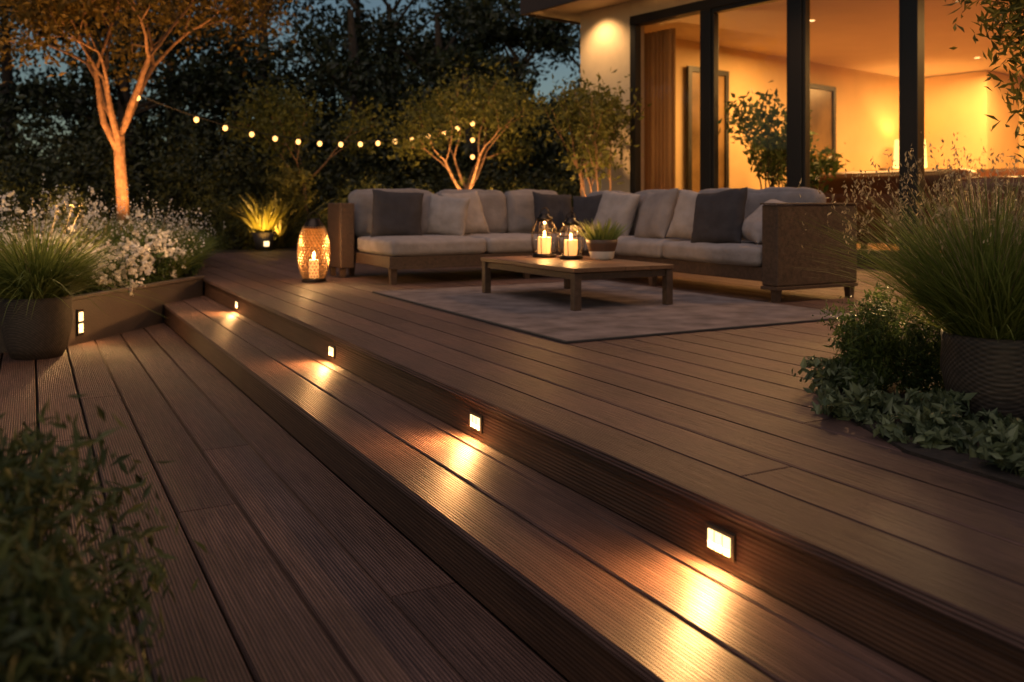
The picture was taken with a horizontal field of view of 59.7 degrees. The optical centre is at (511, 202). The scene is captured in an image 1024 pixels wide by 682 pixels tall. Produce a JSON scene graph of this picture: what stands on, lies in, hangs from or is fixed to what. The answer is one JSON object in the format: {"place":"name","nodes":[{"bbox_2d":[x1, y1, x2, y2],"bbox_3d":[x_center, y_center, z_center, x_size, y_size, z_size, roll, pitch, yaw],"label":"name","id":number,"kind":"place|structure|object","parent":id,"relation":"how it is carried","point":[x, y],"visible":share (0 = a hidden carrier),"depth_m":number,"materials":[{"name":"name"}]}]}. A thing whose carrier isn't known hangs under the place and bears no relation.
{"place":"outdoors","nodes":[
{"label":"outdoors","id":0,"kind":"place"},
{"bbox_2d":[0,0,579,163],"label":"sky","id":1,"kind":"structure","parent":0,"point":[546,86],"materials":[{"name":"blue"}]},
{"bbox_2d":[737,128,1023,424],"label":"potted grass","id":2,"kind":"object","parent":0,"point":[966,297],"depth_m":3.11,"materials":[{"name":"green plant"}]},
{"bbox_2d":[893,139,926,167],"bbox_3d":[8.541,-0.810,19.149,0.680,1.100,0.680,0,0,-39],"label":"table lamp","id":3,"kind":"object","parent":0,"point":[896,152],"visible":0.05,"depth_m":19.06,"materials":[{"name":"yellow ceramic"}]},
{"label":"ground","id":4,"kind":"structure","parent":0,"visible":0},
{"bbox_2d":[1,225,323,358],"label":"garden bed","id":5,"kind":"object","parent":4,"relation":"on","point":[293,248],"visible":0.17,"depth_m":15.39,"materials":[{"name":"soil"}]},
{"bbox_2d":[0,222,214,294],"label":"bed foliage","id":6,"kind":"object","parent":5,"relation":"on","point":[160,272],"visible":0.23,"depth_m":8.91,"materials":[{"name":"green plant"}]},
{"bbox_2d":[0,174,225,296],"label":"white flowers","id":7,"kind":"object","parent":5,"relation":"on","point":[131,244],"visible":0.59,"depth_m":8.49,"materials":[{"name":"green plant"}]},
{"bbox_2d":[0,195,227,293],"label":"flower bed grasses","id":8,"kind":"object","parent":5,"relation":"on","point":[203,251],"visible":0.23,"depth_m":9.28,"materials":[{"name":"green plant"}]},
{"bbox_2d":[0,0,312,236],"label":"amber tree","id":9,"kind":"object","parent":5,"relation":"on","point":[27,13],"visible":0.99,"depth_m":13.76,"materials":[{"name":"brown plant"}]},
{"bbox_2d":[199,156,327,246],"bbox_3d":[-4.163,-0.032,16.294,3.547,1.663,3.299,0,0,-28],"label":"arching shrub","id":10,"kind":"object","parent":5,"relation":"on","point":[285,222],"visible":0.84,"depth_m":16.18,"materials":[{"name":"green plant"}]},
{"bbox_2d":[237,198,290,249],"bbox_3d":[-4.278,0.330,15.282,0.975,0.941,1.175,0,0,-28],"label":"uplit spiky plant","id":11,"kind":"object","parent":5,"relation":"on","point":[262,222],"visible":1,"depth_m":15.13,"materials":[{"name":"yellow plant"}]},
{"bbox_2d":[0,75,579,235],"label":"garden hedge","id":12,"kind":"object","parent":5,"relation":"on","point":[187,161],"visible":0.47,"depth_m":18.83,"materials":[{"name":"green plant"}]},
{"bbox_2d":[0,160,579,249],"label":"garden shrubs","id":13,"kind":"object","parent":5,"relation":"on","point":[242,237],"visible":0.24,"depth_m":16.17,"materials":[{"name":"green plant"}]},
{"bbox_2d":[210,66,397,216],"bbox_3d":[-4.358,-0.958,18.495,3.568,3.631,3.213,0,0,-28],"label":"vase tree","id":14,"kind":"object","parent":5,"relation":"on","point":[283,112],"visible":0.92,"depth_m":18.10,"materials":[{"name":"green plant"}]},
{"bbox_2d":[371,55,558,188],"bbox_3d":[-0.853,-0.936,16.677,3.430,3.593,3.384,0,0,6],"label":"vase tree","id":15,"kind":"object","parent":5,"relation":"on","point":[487,113],"visible":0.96,"depth_m":16.37,"materials":[{"name":"green plant"}]},
{"bbox_2d":[137,95,474,158],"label":"string lights","id":16,"kind":"object","parent":15,"relation":"attached to","point":[275,138],"visible":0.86,"depth_m":15.32,"materials":[{"name":"yellow"}]},
{"bbox_2d":[0,0,579,223],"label":"background trees","id":17,"kind":"object","parent":4,"relation":"on","point":[482,28],"visible":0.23,"depth_m":24.14,"materials":[{"name":"green plant"}]},
{"bbox_2d":[0,281,936,681],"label":"deck subframe","id":18,"kind":"object","parent":4,"relation":"on","point":[384,517],"depth_m":3.33,"materials":[{"name":"black wood"}]},
{"bbox_2d":[0,323,566,681],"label":"deck","id":19,"kind":"structure","parent":18,"relation":"on","point":[314,569],"depth_m":3.05,"materials":[{"name":"brown wood"}]},
{"bbox_2d":[0,327,7,352],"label":"straight boards","id":20,"kind":"object","parent":19,"relation":"on","point":[2,348],"depth_m":6.95,"materials":[{"name":"brown wood"}]},
{"bbox_2d":[0,192,180,359],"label":"potted grass","id":21,"kind":"object","parent":19,"relation":"on","point":[37,288],"depth_m":6.61,"materials":[{"name":"green plant"}]},
{"bbox_2d":[0,394,207,681],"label":"foreground shrub","id":22,"kind":"object","parent":19,"relation":"on","point":[40,583],"visible":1,"depth_m":1.56,"materials":[{"name":"green plant"}]},
{"bbox_2d":[67,275,203,346],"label":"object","id":23,"kind":"object","parent":19,"relation":"on","point":[109,316],"visible":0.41,"depth_m":8.09,"materials":[{"name":"brown wood"}]},
{"bbox_2d":[77,309,83,335],"bbox_3d":[-3.580,0.990,7.398,0.016,0.220,0.080,0,0,8],"label":"wall light","id":24,"kind":"object","parent":23,"relation":"attached to","point":[80,322],"visible":1,"depth_m":7.39,"materials":[{"name":"white metal"}]},
{"bbox_2d":[163,295,932,681],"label":"step tread","id":25,"kind":"object","parent":19,"relation":"on","point":[645,605],"visible":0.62,"depth_m":2.54,"materials":[{"name":"brown wood"}]},
{"bbox_2d":[165,308,645,681],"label":"step riser","id":26,"kind":"object","parent":18,"relation":"on","point":[569,651],"visible":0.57,"depth_m":2.80,"materials":[{"name":"brown wood"}]},
{"bbox_2d":[190,250,1023,651],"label":"deck","id":27,"kind":"structure","parent":18,"relation":"on","point":[730,424],"depth_m":3.34,"materials":[{"name":"brown wood"}]},
{"bbox_2d":[297,212,330,282],"bbox_3d":[-2.013,0.445,9.063,0.340,0.711,0.338,0,0,-28],"label":"floor lantern","id":28,"kind":"object","parent":27,"relation":"on","point":[314,272],"visible":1,"depth_m":8.98,"materials":[{"name":"orange metal"}]},
{"bbox_2d":[530,69,651,196],"bbox_3d":[1.157,-0.625,13.394,1.579,2.849,2.203,0,0,22],"label":"tall shrub","id":29,"kind":"object","parent":27,"relation":"on","point":[594,123],"visible":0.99,"depth_m":13.24,"materials":[{"name":"green plant"}]},
{"bbox_2d":[328,187,858,302],"bbox_3d":[0.439,0.315,8.713,3.260,0.970,4.448,0,0,-28],"label":"sectional sofa","id":30,"kind":"object","parent":27,"relation":"on","point":[745,233],"visible":0.9,"depth_m":8.82,"materials":[{"name":"fabric"}]},
{"bbox_2d":[372,280,855,342],"bbox_3d":[0.614,0.791,7.085,2.460,0.011,3.260,0,0,-28],"label":"area rug","id":31,"kind":"object","parent":27,"relation":"on","point":[613,310],"visible":0.82,"depth_m":6.52,"materials":[{"name":"grey carpet"}]},
{"bbox_2d":[481,255,673,310],"bbox_3d":[0.487,0.630,7.351,0.910,0.311,1.530,0,0,-28],"label":"coffee table","id":32,"kind":"object","parent":31,"relation":"on","point":[572,273],"visible":0.95,"depth_m":6.89,"materials":[{"name":"brown wood"}]},
{"bbox_2d":[531,207,557,256],"bbox_3d":[0.286,0.256,7.840,0.247,0.434,0.247,0,0,-28],"label":"candle lantern","id":33,"kind":"object","parent":32,"relation":"on","point":[544,245],"visible":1,"depth_m":7.79,"materials":[{"name":"brown metal"}]},
{"bbox_2d":[557,212,584,258],"bbox_3d":[0.500,0.273,7.569,0.241,0.401,0.241,0,0,-28],"label":"candle lantern","id":34,"kind":"object","parent":32,"relation":"on","point":[571,246],"visible":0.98,"depth_m":7.52,"materials":[{"name":"brown metal"}]},
{"bbox_2d":[572,218,631,259],"bbox_3d":[0.773,0.296,7.478,0.605,0.354,0.465,0,0,-28],"label":"potted plant","id":35,"kind":"object","parent":32,"relation":"on","point":[601,243],"visible":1,"depth_m":7.40,"materials":[{"name":"green plant"}]},
{"bbox_2d":[580,0,909,271],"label":"exterior walls","id":36,"kind":"structure","parent":27,"relation":"on","point":[604,40],"depth_m":14.16,"materials":[{"name":"paint"}]},
{"bbox_2d":[520,0,579,24],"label":"roof fascia","id":37,"kind":"structure","parent":36,"relation":"attached to","point":[527,7],"depth_m":14.57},
{"bbox_2d":[530,0,632,21],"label":"soffit","id":38,"kind":"structure","parent":36,"relation":"on","point":[572,11],"depth_m":14.46,"materials":[{"name":"brown wood"}]},
{"bbox_2d":[630,0,923,266],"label":"window frames","id":39,"kind":"structure","parent":36,"relation":"attached to","point":[911,70],"depth_m":11.59,"materials":[{"name":"black metal"}]},
{"bbox_2d":[644,0,1023,267],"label":"interior","id":40,"kind":"object","parent":36,"relation":"on","point":[854,52],"visible":0.26,"depth_m":16.94,"materials":[{"name":"paint"}]},
{"bbox_2d":[644,28,675,189],"bbox_3d":[2.228,-1.035,14.107,0.106,3.330,0.950,0,0,-39],"label":"wood panel","id":41,"kind":"object","parent":40,"relation":"hanging from","point":[660,111],"visible":0.46,"depth_m":13.98,"materials":[{"name":"wood"}]},
{"bbox_2d":[686,66,728,191],"bbox_3d":[3.432,-0.800,15.611,1.100,3.100,0.056,0,0,-39],"label":"door","id":42,"kind":"structure","parent":40,"relation":"attached to","point":[692,128],"depth_m":15.44,"materials":[{"name":"beige glass"}]},
{"bbox_2d":[717,80,812,188],"bbox_3d":[3.698,-0.498,12.910,1.285,2.506,2.020,0,0,18],"label":"indoor plant","id":43,"kind":"object","parent":40,"relation":"on","point":[770,144],"visible":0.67,"depth_m":12.79,"materials":[{"name":"green plant"}]},
{"bbox_2d":[745,122,819,186],"bbox_3d":[4.461,-0.345,15.351,1.429,2.199,1.200,0,0,-39],"label":"indoor plant","id":44,"kind":"object","parent":40,"relation":"on","point":[779,175],"visible":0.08,"depth_m":15.35,"materials":[{"name":"green plant"}]},
{"bbox_2d":[772,143,849,192],"bbox_3d":[4.339,-0.093,12.928,1.101,1.696,1.072,0,0,11],"label":"indoor plant","id":45,"kind":"object","parent":40,"relation":"on","point":[818,165],"visible":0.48,"depth_m":12.98,"materials":[{"name":"green plant"}]},
{"bbox_2d":[810,83,835,172],"bbox_3d":[6.127,-0.800,17.766,1.100,3.100,0.055,0,0,-39],"label":"door","id":46,"kind":"structure","parent":40,"relation":"attached to","point":[823,112],"depth_m":17.86,"materials":[{"name":"beige glass"}]},
{"bbox_2d":[813,169,978,260],"bbox_3d":[5.867,0.142,13.001,1.589,1.227,3.151,0,0,-31],"label":"sofa","id":47,"kind":"object","parent":40,"relation":"on","point":[838,182],"visible":0.22,"depth_m":12.64,"materials":[{"name":"black fabric"}]},
{"bbox_2d":[948,176,1023,250],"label":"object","id":48,"kind":"object","parent":40,"relation":"on","point":[999,181],"visible":0.12,"depth_m":10.37,"materials":[{"name":"black"}]},
{"bbox_2d":[977,168,1023,176],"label":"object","id":49,"kind":"object","parent":40,"relation":"on","point":[1002,173],"visible":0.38,"depth_m":17.99,"materials":[{"name":"brown wood"}]},
{"bbox_2d":[823,320,1023,489],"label":"garden bed","id":50,"kind":"object","parent":27,"relation":"on","point":[951,457],"visible":0.2,"depth_m":2.76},
{"bbox_2d":[812,276,944,394],"bbox_3d":[1.648,0.592,3.925,0.648,0.539,0.906,0,0,6],"label":"conifer shrub","id":51,"kind":"object","parent":50,"relation":"on","point":[887,349],"visible":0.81,"depth_m":3.67,"materials":[{"name":"green plant"}]},
{"bbox_2d":[792,351,1023,477],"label":"ground cover plants","id":52,"kind":"object","parent":50,"relation":"on","point":[938,421],"visible":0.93,"depth_m":3.04,"materials":[{"name":"green plant"}]},
{"bbox_2d":[943,0,1023,162],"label":"bamboo shrub","id":53,"kind":"object","parent":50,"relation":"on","point":[1016,6],"visible":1,"depth_m":5.19,"materials":[{"name":"green plant"}]},
{"bbox_2d":[204,282,1023,681],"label":"deck riser","id":54,"kind":"object","parent":18,"relation":"on","point":[932,644],"visible":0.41,"depth_m":2.35,"materials":[{"name":"brown wood"}]},
{"bbox_2d":[235,300,238,308],"bbox_3d":[-2.465,0.912,7.989,0.014,0.074,0.112,0,0,-28],"label":"step light","id":55,"kind":"object","parent":54,"relation":"in","point":[236,304],"visible":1,"depth_m":7.97,"materials":[{"name":"white plastic"}]},
{"bbox_2d":[329,344,334,358],"bbox_3d":[-1.110,0.912,5.482,0.014,0.074,0.112,0,0,-28],"label":"step light","id":56,"kind":"object","parent":54,"relation":"in","point":[332,351],"visible":1,"depth_m":5.46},
{"bbox_2d":[470,411,482,433],"bbox_3d":[-0.151,0.912,3.709,0.014,0.074,0.112,0,0,-28],"label":"step light","id":57,"kind":"object","parent":54,"relation":"in","point":[476,421],"visible":1,"depth_m":3.69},
{"bbox_2d":[706,522,735,562],"bbox_3d":[0.558,0.912,2.397,0.014,0.074,0.112,0,0,-28],"label":"step light","id":58,"kind":"object","parent":54,"relation":"in","point":[720,542],"visible":1,"depth_m":2.39,"materials":[{"name":"white plastic"}]}
]}

